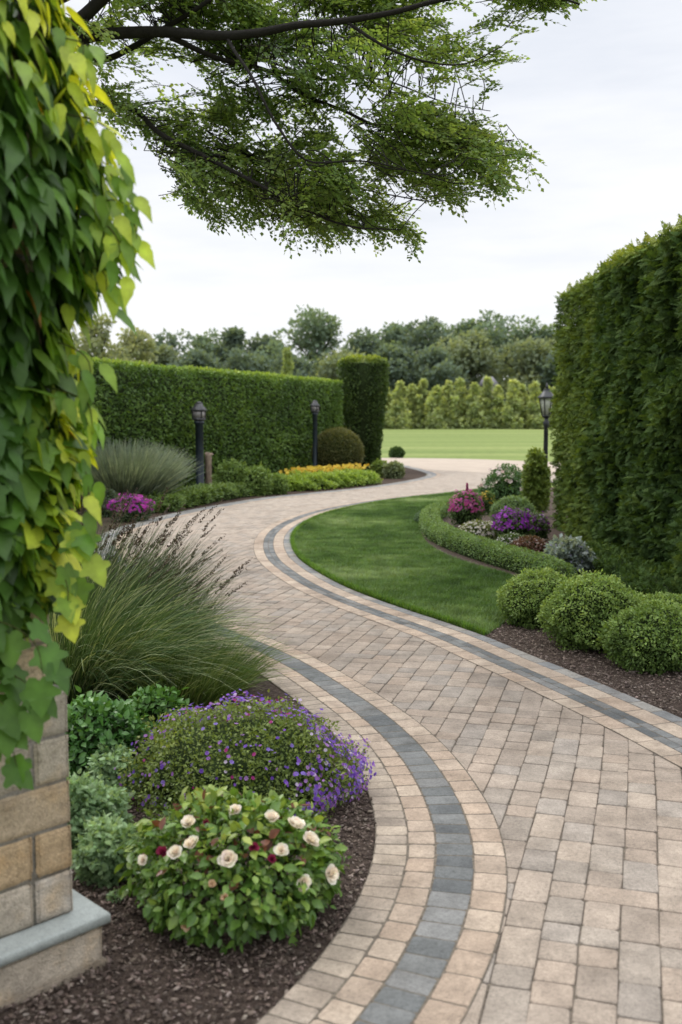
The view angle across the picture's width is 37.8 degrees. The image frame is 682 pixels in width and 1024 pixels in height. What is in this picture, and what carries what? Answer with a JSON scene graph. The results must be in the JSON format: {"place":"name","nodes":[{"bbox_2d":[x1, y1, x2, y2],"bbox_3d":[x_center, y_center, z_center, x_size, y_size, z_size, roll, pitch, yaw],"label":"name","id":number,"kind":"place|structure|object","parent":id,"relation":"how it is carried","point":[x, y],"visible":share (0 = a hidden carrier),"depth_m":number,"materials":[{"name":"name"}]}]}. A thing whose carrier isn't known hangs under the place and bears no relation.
{"place":"outdoors","nodes":[
{"label":"outdoors","id":0,"kind":"place"},
{"bbox_2d":[49,487,295,704],"bbox_3d":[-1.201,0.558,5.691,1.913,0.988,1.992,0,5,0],"label":"ornamental grass","id":1,"kind":"object","parent":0,"point":[87,648],"depth_m":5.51,"materials":[{"name":"green plant"}]},
{"bbox_2d":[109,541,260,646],"bbox_3d":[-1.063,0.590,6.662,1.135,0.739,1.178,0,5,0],"label":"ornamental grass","id":2,"kind":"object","parent":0,"point":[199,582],"depth_m":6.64,"materials":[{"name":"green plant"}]},
{"bbox_2d":[0,577,376,1023],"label":"mulch bed","id":3,"kind":"object","parent":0,"point":[275,692],"visible":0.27,"depth_m":2.92,"materials":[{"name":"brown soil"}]},
{"bbox_2d":[0,16,110,1010],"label":"stone pillar","id":4,"kind":"structure","parent":3,"relation":"on","point":[52,921],"depth_m":2.81,"materials":[{"name":"beige stone"}]},
{"bbox_2d":[0,0,155,789],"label":"climbing vine","id":5,"kind":"object","parent":4,"relation":"attached to","point":[80,245],"visible":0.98,"depth_m":2.60,"materials":[{"name":"green plant"}]},
{"bbox_2d":[66,768,113,850],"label":"lacy plant","id":6,"kind":"object","parent":3,"relation":"on","point":[82,802],"visible":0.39,"depth_m":3.67,"materials":[{"name":"green plant"}]},
{"bbox_2d":[70,810,143,890],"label":"lacy plant","id":7,"kind":"object","parent":3,"relation":"on","point":[95,859],"visible":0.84,"depth_m":3.42,"materials":[{"name":"green plant"}]},
{"bbox_2d":[65,685,151,779],"bbox_3d":[-1.078,0.996,4.401,0.463,0.427,0.502,4,7,38],"label":"leafy plant","id":8,"kind":"object","parent":3,"relation":"on","point":[94,721],"visible":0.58,"depth_m":4.30,"materials":[{"name":"green plant"}]},
{"bbox_2d":[83,777,135,827],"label":"lacy plant","id":9,"kind":"object","parent":3,"relation":"on","point":[119,801],"visible":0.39,"depth_m":3.78,"materials":[{"name":"green plant"}]},
{"bbox_2d":[84,742,144,797],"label":"lacy plant","id":10,"kind":"object","parent":3,"relation":"on","point":[106,764],"visible":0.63,"depth_m":4.16,"materials":[{"name":"green plant"}]},
{"bbox_2d":[106,888,123,902],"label":"seedling","id":11,"kind":"object","parent":3,"relation":"on","point":[114,896],"visible":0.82,"depth_m":3.29,"materials":[{"name":"green plant"}]},
{"bbox_2d":[128,684,192,754],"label":"leafy plant","id":12,"kind":"object","parent":3,"relation":"on","point":[157,702],"visible":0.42,"depth_m":4.74,"materials":[{"name":"green plant"}]},
{"bbox_2d":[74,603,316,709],"bbox_3d":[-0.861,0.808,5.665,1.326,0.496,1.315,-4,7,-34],"label":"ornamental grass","id":13,"kind":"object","parent":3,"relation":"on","point":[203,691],"depth_m":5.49,"materials":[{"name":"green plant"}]},
{"bbox_2d":[113,784,351,954],"bbox_3d":[-0.358,1.114,3.213,0.789,0.436,0.730,0,5,0],"label":"rose bush","id":14,"kind":"object","parent":3,"relation":"on","point":[288,833],"visible":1,"depth_m":3.05,"materials":[{"name":"green plant"}]},
{"bbox_2d":[114,689,376,836],"bbox_3d":[-0.407,0.986,4.231,1.082,0.450,1.103,-5,7,-40],"label":"flowering shrub","id":15,"kind":"object","parent":3,"relation":"on","point":[259,755],"visible":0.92,"depth_m":4.05,"materials":[{"name":"green plant"}]},
{"bbox_2d":[59,0,606,262],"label":"shade tree","id":16,"kind":"object","parent":3,"relation":"on","point":[311,203],"visible":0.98,"depth_m":6.88,"materials":[{"name":"green plant"}]},
{"bbox_2d":[74,467,425,534],"bbox_3d":[-4.009,-0.860,25.808,11.126,0.001,24.030,2,6,21],"label":"planting bed","id":17,"kind":"object","parent":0,"point":[411,474],"visible":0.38,"depth_m":20.10,"materials":[{"name":"soil"}]},
{"bbox_2d":[81,487,119,516],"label":"shrub","id":18,"kind":"object","parent":17,"relation":"on","point":[110,493],"visible":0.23,"depth_m":15.96,"materials":[{"name":"green plant"}]},
{"bbox_2d":[106,491,154,521],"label":"flowering plant","id":19,"kind":"object","parent":17,"relation":"on","point":[139,504],"visible":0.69,"depth_m":15.20,"materials":[{"name":"purple plant"}]},
{"bbox_2d":[80,436,209,502],"bbox_3d":[-3.927,-0.723,17.610,3.168,1.266,3.072,0,5,0],"label":"feathery shrub","id":20,"kind":"object","parent":17,"relation":"on","point":[143,472],"visible":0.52,"depth_m":17.04,"materials":[{"name":"green plant"}]},
{"bbox_2d":[191,402,206,484],"bbox_3d":[-2.925,-1.322,20.568,0.258,1.910,0.258,2,6,16],"label":"lamp post","id":21,"kind":"object","parent":17,"relation":"on","point":[198,409],"visible":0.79,"depth_m":20.49,"materials":[{"name":"black metal"}]},
{"bbox_2d":[140,480,265,512],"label":"groundcover hedge","id":22,"kind":"object","parent":17,"relation":"on","point":[202,494],"visible":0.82,"depth_m":18.16,"materials":[{"name":"green plant"}]},
{"bbox_2d":[67,355,343,508],"bbox_3d":[-3.808,-1.756,21.181,1.643,2.812,17.286,2,6,22],"label":"clipped hedge","id":23,"kind":"object","parent":17,"relation":"on","point":[253,418],"visible":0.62,"depth_m":22.16,"materials":[{"name":"green plant"}]},
{"bbox_2d":[204,452,212,484],"bbox_3d":[-2.774,-0.828,20.916,0.195,0.860,0.166,0,5,0],"label":"wooden post","id":24,"kind":"object","parent":17,"relation":"on","point":[208,466],"visible":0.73,"depth_m":20.85,"materials":[{"name":"brown wood"}]},
{"bbox_2d":[211,457,246,483],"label":"loose shrub","id":25,"kind":"object","parent":17,"relation":"on","point":[231,474],"visible":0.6,"depth_m":20.26,"materials":[{"name":"green plant"}]},
{"bbox_2d":[239,461,273,495],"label":"loose shrub","id":26,"kind":"object","parent":17,"relation":"on","point":[260,479],"visible":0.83,"depth_m":20.25,"materials":[{"name":"green plant"}]},
{"bbox_2d":[266,472,290,494],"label":"loose shrub","id":27,"kind":"object","parent":17,"relation":"on","point":[280,485],"visible":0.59,"depth_m":20.58,"materials":[{"name":"green plant"}]},
{"bbox_2d":[310,400,319,471],"bbox_3d":[-0.665,-1.854,25.540,0.206,2.021,0.206,2,6,16],"label":"lamp post","id":28,"kind":"object","parent":17,"relation":"on","point":[314,406],"visible":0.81,"depth_m":25.46,"materials":[{"name":"black metal"}]},
{"bbox_2d":[279,463,368,474],"bbox_3d":[-0.313,-0.905,23.816,0.733,0.472,3.766,4,7,38],"label":"flower row","id":29,"kind":"object","parent":17,"relation":"on","point":[310,468],"visible":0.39,"depth_m":23.77,"materials":[{"name":"yellow plant"}]},
{"bbox_2d":[276,467,382,491],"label":"groundcover hedge","id":30,"kind":"object","parent":17,"relation":"on","point":[314,481],"visible":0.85,"depth_m":22.34,"materials":[{"name":"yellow plant"}]},
{"bbox_2d":[309,426,364,469],"bbox_3d":[-0.085,-1.602,25.968,1.490,1.291,1.504,0,5,0],"label":"topiary ball","id":31,"kind":"object","parent":17,"relation":"on","point":[340,446],"visible":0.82,"depth_m":25.48,"materials":[{"name":"green plant"}]},
{"bbox_2d":[336,353,390,469],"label":"topiary column","id":32,"kind":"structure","parent":17,"relation":"on","point":[364,386],"depth_m":29.22,"materials":[{"name":"green plant"}]},
{"bbox_2d":[367,458,386,476],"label":"shrub","id":33,"kind":"object","parent":17,"relation":"on","point":[376,466],"visible":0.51,"depth_m":26.40,"materials":[{"name":"green plant"}]},
{"bbox_2d":[382,459,405,478],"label":"shrub","id":34,"kind":"object","parent":17,"relation":"on","point":[394,469],"visible":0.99,"depth_m":25.85,"materials":[{"name":"green plant"}]},
{"bbox_2d":[75,429,572,522],"bbox_3d":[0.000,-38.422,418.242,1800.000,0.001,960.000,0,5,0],"label":"ground","id":35,"kind":"structure","parent":0,"point":[502,444],"depth_m":60.74,"materials":[{"name":"green plant"}]},
{"bbox_2d":[71,331,80,343],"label":"distant tree","id":36,"kind":"object","parent":35,"relation":"on","point":[75,337],"depth_m":139.28,"materials":[{"name":"green plant"}]},
{"bbox_2d":[74,312,135,361],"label":"distant tree","id":37,"kind":"object","parent":35,"relation":"on","point":[100,341],"visible":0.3,"depth_m":117.44,"materials":[{"name":"green plant"}]},
{"bbox_2d":[103,325,157,364],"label":"distant tree","id":38,"kind":"object","parent":35,"relation":"on","point":[133,343],"visible":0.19,"depth_m":127.82,"materials":[{"name":"green plant"}]},
{"bbox_2d":[137,343,181,365],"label":"distant tree","id":39,"kind":"object","parent":35,"relation":"on","point":[161,354],"visible":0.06,"depth_m":147.05,"materials":[{"name":"green plant"}]},
{"bbox_2d":[146,327,204,361],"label":"distant tree","id":40,"kind":"object","parent":35,"relation":"on","point":[173,341],"visible":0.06,"depth_m":171.79,"materials":[{"name":"green plant"}]},
{"bbox_2d":[166,347,225,369],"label":"distant tree","id":41,"kind":"object","parent":35,"relation":"on","point":[192,357],"visible":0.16,"depth_m":146.78,"materials":[{"name":"green plant"}]},
{"bbox_2d":[185,327,223,366],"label":"distant tree","id":42,"kind":"object","parent":35,"relation":"on","point":[205,341],"visible":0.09,"depth_m":176.50,"materials":[{"name":"green plant"}]},
{"bbox_2d":[207,325,256,368],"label":"distant tree","id":43,"kind":"object","parent":35,"relation":"on","point":[232,337],"visible":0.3,"depth_m":167.09,"materials":[{"name":"green plant"}]},
{"bbox_2d":[225,348,272,372],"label":"distant tree","id":44,"kind":"object","parent":35,"relation":"on","point":[244,362],"visible":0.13,"depth_m":149.36,"materials":[{"name":"green plant"}]},
{"bbox_2d":[243,331,298,368],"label":"distant tree","id":45,"kind":"object","parent":35,"relation":"on","point":[264,340],"visible":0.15,"depth_m":172.69,"materials":[{"name":"green plant"}]},
{"bbox_2d":[281,346,294,375],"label":"young conifer","id":46,"kind":"object","parent":35,"relation":"on","point":[288,366],"visible":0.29,"depth_m":59.36,"materials":[{"name":"green plant"}]},
{"bbox_2d":[269,349,320,376],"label":"distant tree","id":47,"kind":"object","parent":35,"relation":"on","point":[303,367],"visible":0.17,"depth_m":147.90,"materials":[{"name":"green plant"}]},
{"bbox_2d":[254,304,364,378],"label":"distant tree","id":48,"kind":"object","parent":35,"relation":"on","point":[320,335],"visible":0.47,"depth_m":160.67,"materials":[{"name":"green plant"}]},
{"bbox_2d":[308,345,370,399],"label":"distant tree","id":49,"kind":"object","parent":35,"relation":"on","point":[331,361],"visible":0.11,"depth_m":148.67,"materials":[{"name":"green plant"}]},
{"bbox_2d":[341,326,390,382],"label":"distant tree","id":50,"kind":"object","parent":35,"relation":"on","point":[369,343],"visible":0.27,"depth_m":175.45,"materials":[{"name":"green plant"}]},
{"bbox_2d":[380,413,388,428],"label":"pale shrub","id":51,"kind":"object","parent":35,"relation":"on","point":[385,423],"visible":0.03,"depth_m":130.54,"materials":[{"name":"green plant"}]},
{"bbox_2d":[381,387,393,428],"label":"pale shrub","id":52,"kind":"object","parent":35,"relation":"on","point":[389,400],"visible":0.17,"depth_m":133.40,"materials":[{"name":"green plant"}]},
{"bbox_2d":[376,320,416,354],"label":"distant tree","id":53,"kind":"object","parent":35,"relation":"on","point":[391,332],"visible":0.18,"depth_m":181.22,"materials":[{"name":"green plant"}]},
{"bbox_2d":[388,446,405,457],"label":"shrub","id":54,"kind":"object","parent":35,"relation":"on","point":[397,452],"visible":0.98,"depth_m":38.77,"materials":[{"name":"green plant"}]},
{"bbox_2d":[362,343,433,399],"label":"distant tree","id":55,"kind":"object","parent":35,"relation":"on","point":[401,363],"visible":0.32,"depth_m":147.20,"materials":[{"name":"green plant"}]},
{"bbox_2d":[386,380,411,428],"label":"pale shrub","id":56,"kind":"object","parent":35,"relation":"on","point":[399,417],"visible":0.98,"depth_m":129.69,"materials":[{"name":"green plant"}]},
{"bbox_2d":[405,383,421,428],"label":"pale shrub","id":57,"kind":"object","parent":35,"relation":"on","point":[411,404],"visible":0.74,"depth_m":132.96,"materials":[{"name":"green plant"}]},
{"bbox_2d":[410,378,430,428],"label":"pale shrub","id":58,"kind":"object","parent":35,"relation":"on","point":[420,398],"visible":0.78,"depth_m":132.56,"materials":[{"name":"green plant"}]},
{"bbox_2d":[398,315,464,389],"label":"distant tree","id":59,"kind":"object","parent":35,"relation":"on","point":[418,339],"visible":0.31,"depth_m":174.22,"materials":[{"name":"green plant"}]},
{"bbox_2d":[423,385,449,428],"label":"pale shrub","id":60,"kind":"object","parent":35,"relation":"on","point":[434,417],"visible":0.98,"depth_m":130.19,"materials":[{"name":"green plant"}]},
{"bbox_2d":[413,344,469,395],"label":"distant tree","id":61,"kind":"object","parent":35,"relation":"on","point":[435,364],"visible":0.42,"depth_m":148.33,"materials":[{"name":"green plant"}]},
{"bbox_2d":[441,380,460,428],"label":"pale shrub","id":62,"kind":"object","parent":35,"relation":"on","point":[450,398],"visible":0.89,"depth_m":131.68,"materials":[{"name":"green plant"}]},
{"bbox_2d":[432,318,484,379],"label":"distant tree","id":63,"kind":"object","parent":35,"relation":"on","point":[465,326],"visible":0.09,"depth_m":185.69,"materials":[{"name":"green plant"}]},
{"bbox_2d":[452,376,473,428],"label":"pale shrub","id":64,"kind":"object","parent":35,"relation":"on","point":[460,389],"visible":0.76,"depth_m":132.69,"materials":[{"name":"green plant"}]},
{"bbox_2d":[434,328,506,395],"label":"distant tree","id":65,"kind":"object","parent":35,"relation":"on","point":[473,351],"visible":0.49,"depth_m":156.10,"materials":[{"name":"green plant"}]},
{"bbox_2d":[463,382,491,428],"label":"pale shrub","id":66,"kind":"object","parent":35,"relation":"on","point":[474,403],"visible":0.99,"depth_m":131.69,"materials":[{"name":"green plant"}]},
{"bbox_2d":[479,375,498,428],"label":"pale shrub","id":67,"kind":"object","parent":35,"relation":"on","point":[486,394],"visible":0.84,"depth_m":132.65,"materials":[{"name":"green plant"}]},
{"bbox_2d":[479,377,498,400],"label":"house","id":68,"kind":"structure","parent":35,"relation":"on","point":[493,384],"depth_m":149.73,"materials":[{"name":"grey"}]},
{"bbox_2d":[470,309,519,382],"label":"distant tree","id":69,"kind":"object","parent":35,"relation":"on","point":[501,331],"visible":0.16,"depth_m":181.53,"materials":[{"name":"green plant"}]},
{"bbox_2d":[486,384,507,428],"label":"pale shrub","id":70,"kind":"object","parent":35,"relation":"on","point":[497,401],"visible":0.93,"depth_m":131.95,"materials":[{"name":"green plant"}]},
{"bbox_2d":[500,379,524,428],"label":"pale shrub","id":71,"kind":"object","parent":35,"relation":"on","point":[512,410],"visible":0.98,"depth_m":130.29,"materials":[{"name":"green plant"}]},
{"bbox_2d":[517,383,529,428],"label":"pale shrub","id":72,"kind":"object","parent":35,"relation":"on","point":[524,395],"visible":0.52,"depth_m":132.59,"materials":[{"name":"green plant"}]},
{"bbox_2d":[491,335,556,402],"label":"distant tree","id":73,"kind":"object","parent":35,"relation":"on","point":[531,352],"visible":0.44,"depth_m":155.22,"materials":[{"name":"green plant"}]},
{"bbox_2d":[492,314,555,384],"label":"distant tree","id":74,"kind":"object","parent":35,"relation":"on","point":[543,331],"visible":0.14,"depth_m":178.09,"materials":[{"name":"green plant"}]},
{"bbox_2d":[524,380,549,428],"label":"pale shrub","id":75,"kind":"object","parent":35,"relation":"on","point":[534,419],"visible":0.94,"depth_m":129.96,"materials":[{"name":"green plant"}]},
{"bbox_2d":[534,349,574,392],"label":"distant tree","id":76,"kind":"object","parent":35,"relation":"on","point":[546,368],"visible":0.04,"depth_m":151.89,"materials":[{"name":"green plant"}]},
{"bbox_2d":[61,0,681,379],"label":"sky","id":77,"kind":"structure","parent":0,"point":[598,96],"materials":[{"name":"white"}]},
{"bbox_2d":[117,467,681,1023],"bbox_3d":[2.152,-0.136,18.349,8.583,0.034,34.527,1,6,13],"label":"driveway","id":78,"kind":"structure","parent":0,"point":[635,891],"depth_m":4.24,"materials":[{"name":"beige stone"}]},
{"bbox_2d":[98,465,681,1023],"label":"driveway edging","id":79,"kind":"object","parent":78,"relation":"on","point":[442,801],"visible":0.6,"depth_m":4.00,"materials":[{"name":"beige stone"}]},
{"bbox_2d":[381,458,560,475],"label":"road","id":80,"kind":"structure","parent":0,"point":[475,465],"depth_m":34.08,"materials":[{"name":"beige concrete"}]},
{"bbox_2d":[422,487,681,717],"bbox_3d":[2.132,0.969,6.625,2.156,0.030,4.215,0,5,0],"label":"bark mulch","id":81,"kind":"object","parent":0,"point":[526,646],"visible":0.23,"depth_m":6.36,"materials":[{"name":"brown wood"}]},
{"bbox_2d":[413,510,430,521],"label":"dark groundcover","id":82,"kind":"object","parent":81,"relation":"on","point":[416,516],"visible":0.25,"depth_m":15.01,"materials":[{"name":"green plant"}]},
{"bbox_2d":[445,488,486,525],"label":"flowering plant","id":83,"kind":"object","parent":81,"relation":"on","point":[466,508],"visible":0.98,"depth_m":14.37,"materials":[{"name":"pink plant"}]},
{"bbox_2d":[457,519,498,540],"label":"flowering plant","id":84,"kind":"object","parent":81,"relation":"on","point":[481,528],"visible":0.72,"depth_m":12.56,"materials":[{"name":"white plant"}]},
{"bbox_2d":[477,490,496,514],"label":"flowering plant","id":85,"kind":"object","parent":81,"relation":"on","point":[488,498],"visible":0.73,"depth_m":16.30,"materials":[{"name":"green plant"}]},
{"bbox_2d":[418,501,577,578],"bbox_3d":[1.571,0.264,12.759,0.899,0.276,7.157,0,5,-4],"label":"edging hedge","id":86,"kind":"object","parent":81,"relation":"on","point":[436,528],"visible":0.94,"depth_m":11.11,"materials":[{"name":"green plant"}]},
{"bbox_2d":[477,463,522,502],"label":"rose shrub","id":87,"kind":"object","parent":81,"relation":"on","point":[506,485],"visible":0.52,"depth_m":17.29,"materials":[{"name":"green plant"}]},
{"bbox_2d":[497,532,523,545],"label":"flowering plant","id":88,"kind":"object","parent":81,"relation":"on","point":[508,538],"visible":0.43,"depth_m":11.84,"materials":[{"name":"white plant"}]},
{"bbox_2d":[490,505,534,539],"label":"flowering plant","id":89,"kind":"object","parent":81,"relation":"on","point":[512,520],"visible":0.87,"depth_m":12.42,"materials":[{"name":"purple plant"}]},
{"bbox_2d":[488,494,537,523],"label":"green mound plant","id":90,"kind":"object","parent":81,"relation":"on","point":[513,500],"visible":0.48,"depth_m":14.61,"materials":[{"name":"green plant"}]},
{"bbox_2d":[509,534,548,556],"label":"flowering plant","id":91,"kind":"object","parent":81,"relation":"on","point":[531,542],"visible":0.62,"depth_m":11.07,"materials":[{"name":"brown plant"}]},
{"bbox_2d":[496,566,572,629],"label":"boxwood bush","id":92,"kind":"object","parent":81,"relation":"on","point":[524,598],"visible":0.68,"depth_m":7.55,"materials":[{"name":"green plant"}]},
{"bbox_2d":[520,446,552,513],"bbox_3d":[3.130,-0.476,15.944,0.530,1.169,0.572,0,5,0],"label":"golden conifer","id":93,"kind":"object","parent":81,"relation":"on","point":[536,474],"visible":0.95,"depth_m":15.79,"materials":[{"name":"green plant"}]},
{"bbox_2d":[529,510,551,540],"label":"flowering plant","id":94,"kind":"object","parent":81,"relation":"on","point":[542,527],"visible":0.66,"depth_m":12.81,"materials":[{"name":"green plant"}]},
{"bbox_2d":[537,383,553,466],"bbox_3d":[3.820,-1.289,18.562,0.350,2.228,0.303,0,5,0],"label":"lamp post","id":95,"kind":"object","parent":81,"relation":"on","point":[545,396],"visible":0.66,"depth_m":18.45,"materials":[{"name":"black metal"}]},
{"bbox_2d":[541,533,598,575],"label":"lavender plant","id":96,"kind":"object","parent":81,"relation":"on","point":[577,553],"visible":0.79,"depth_m":10.09,"materials":[{"name":"grey plant"}]},
{"bbox_2d":[548,270,631,543],"bbox_3d":[3.732,-1.315,12.977,1.620,3.532,3.012,0,5,0],"label":"tall hedge","id":97,"kind":"object","parent":81,"relation":"on","point":[576,333],"visible":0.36,"depth_m":13.20,"materials":[{"name":"green plant"}]},
{"bbox_2d":[535,568,647,654],"bbox_3d":[1.758,0.680,6.939,0.798,0.551,0.738,0,5,0],"label":"boxwood bush","id":98,"kind":"object","parent":81,"relation":"on","point":[577,612],"visible":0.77,"depth_m":6.78,"materials":[{"name":"green plant"}]},
{"bbox_2d":[573,214,681,595],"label":"tall hedge","id":99,"kind":"object","parent":81,"relation":"on","point":[637,356],"visible":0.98,"depth_m":9.84,"materials":[{"name":"green plant"}]},
{"bbox_2d":[586,539,680,599],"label":"undergrowth","id":100,"kind":"object","parent":81,"relation":"on","point":[634,573],"visible":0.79,"depth_m":9.41,"materials":[{"name":"green plant"}]},
{"bbox_2d":[592,594,681,675],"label":"boxwood bush","id":101,"kind":"object","parent":81,"relation":"on","point":[648,637],"visible":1,"depth_m":6.22,"materials":[{"name":"green plant"}]},
{"bbox_2d":[642,591,681,612],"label":"boxwood bush","id":102,"kind":"object","parent":81,"relation":"on","point":[669,596],"visible":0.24,"depth_m":7.32,"materials":[{"name":"green plant"}]},
{"label":"lawn","id":103,"kind":"structure","parent":0,"visible":0},
{"bbox_2d":[289,488,517,635],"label":"grass","id":104,"kind":"structure","parent":103,"relation":"on","point":[384,551],"depth_m":10.70,"materials":[{"name":"green plant"}]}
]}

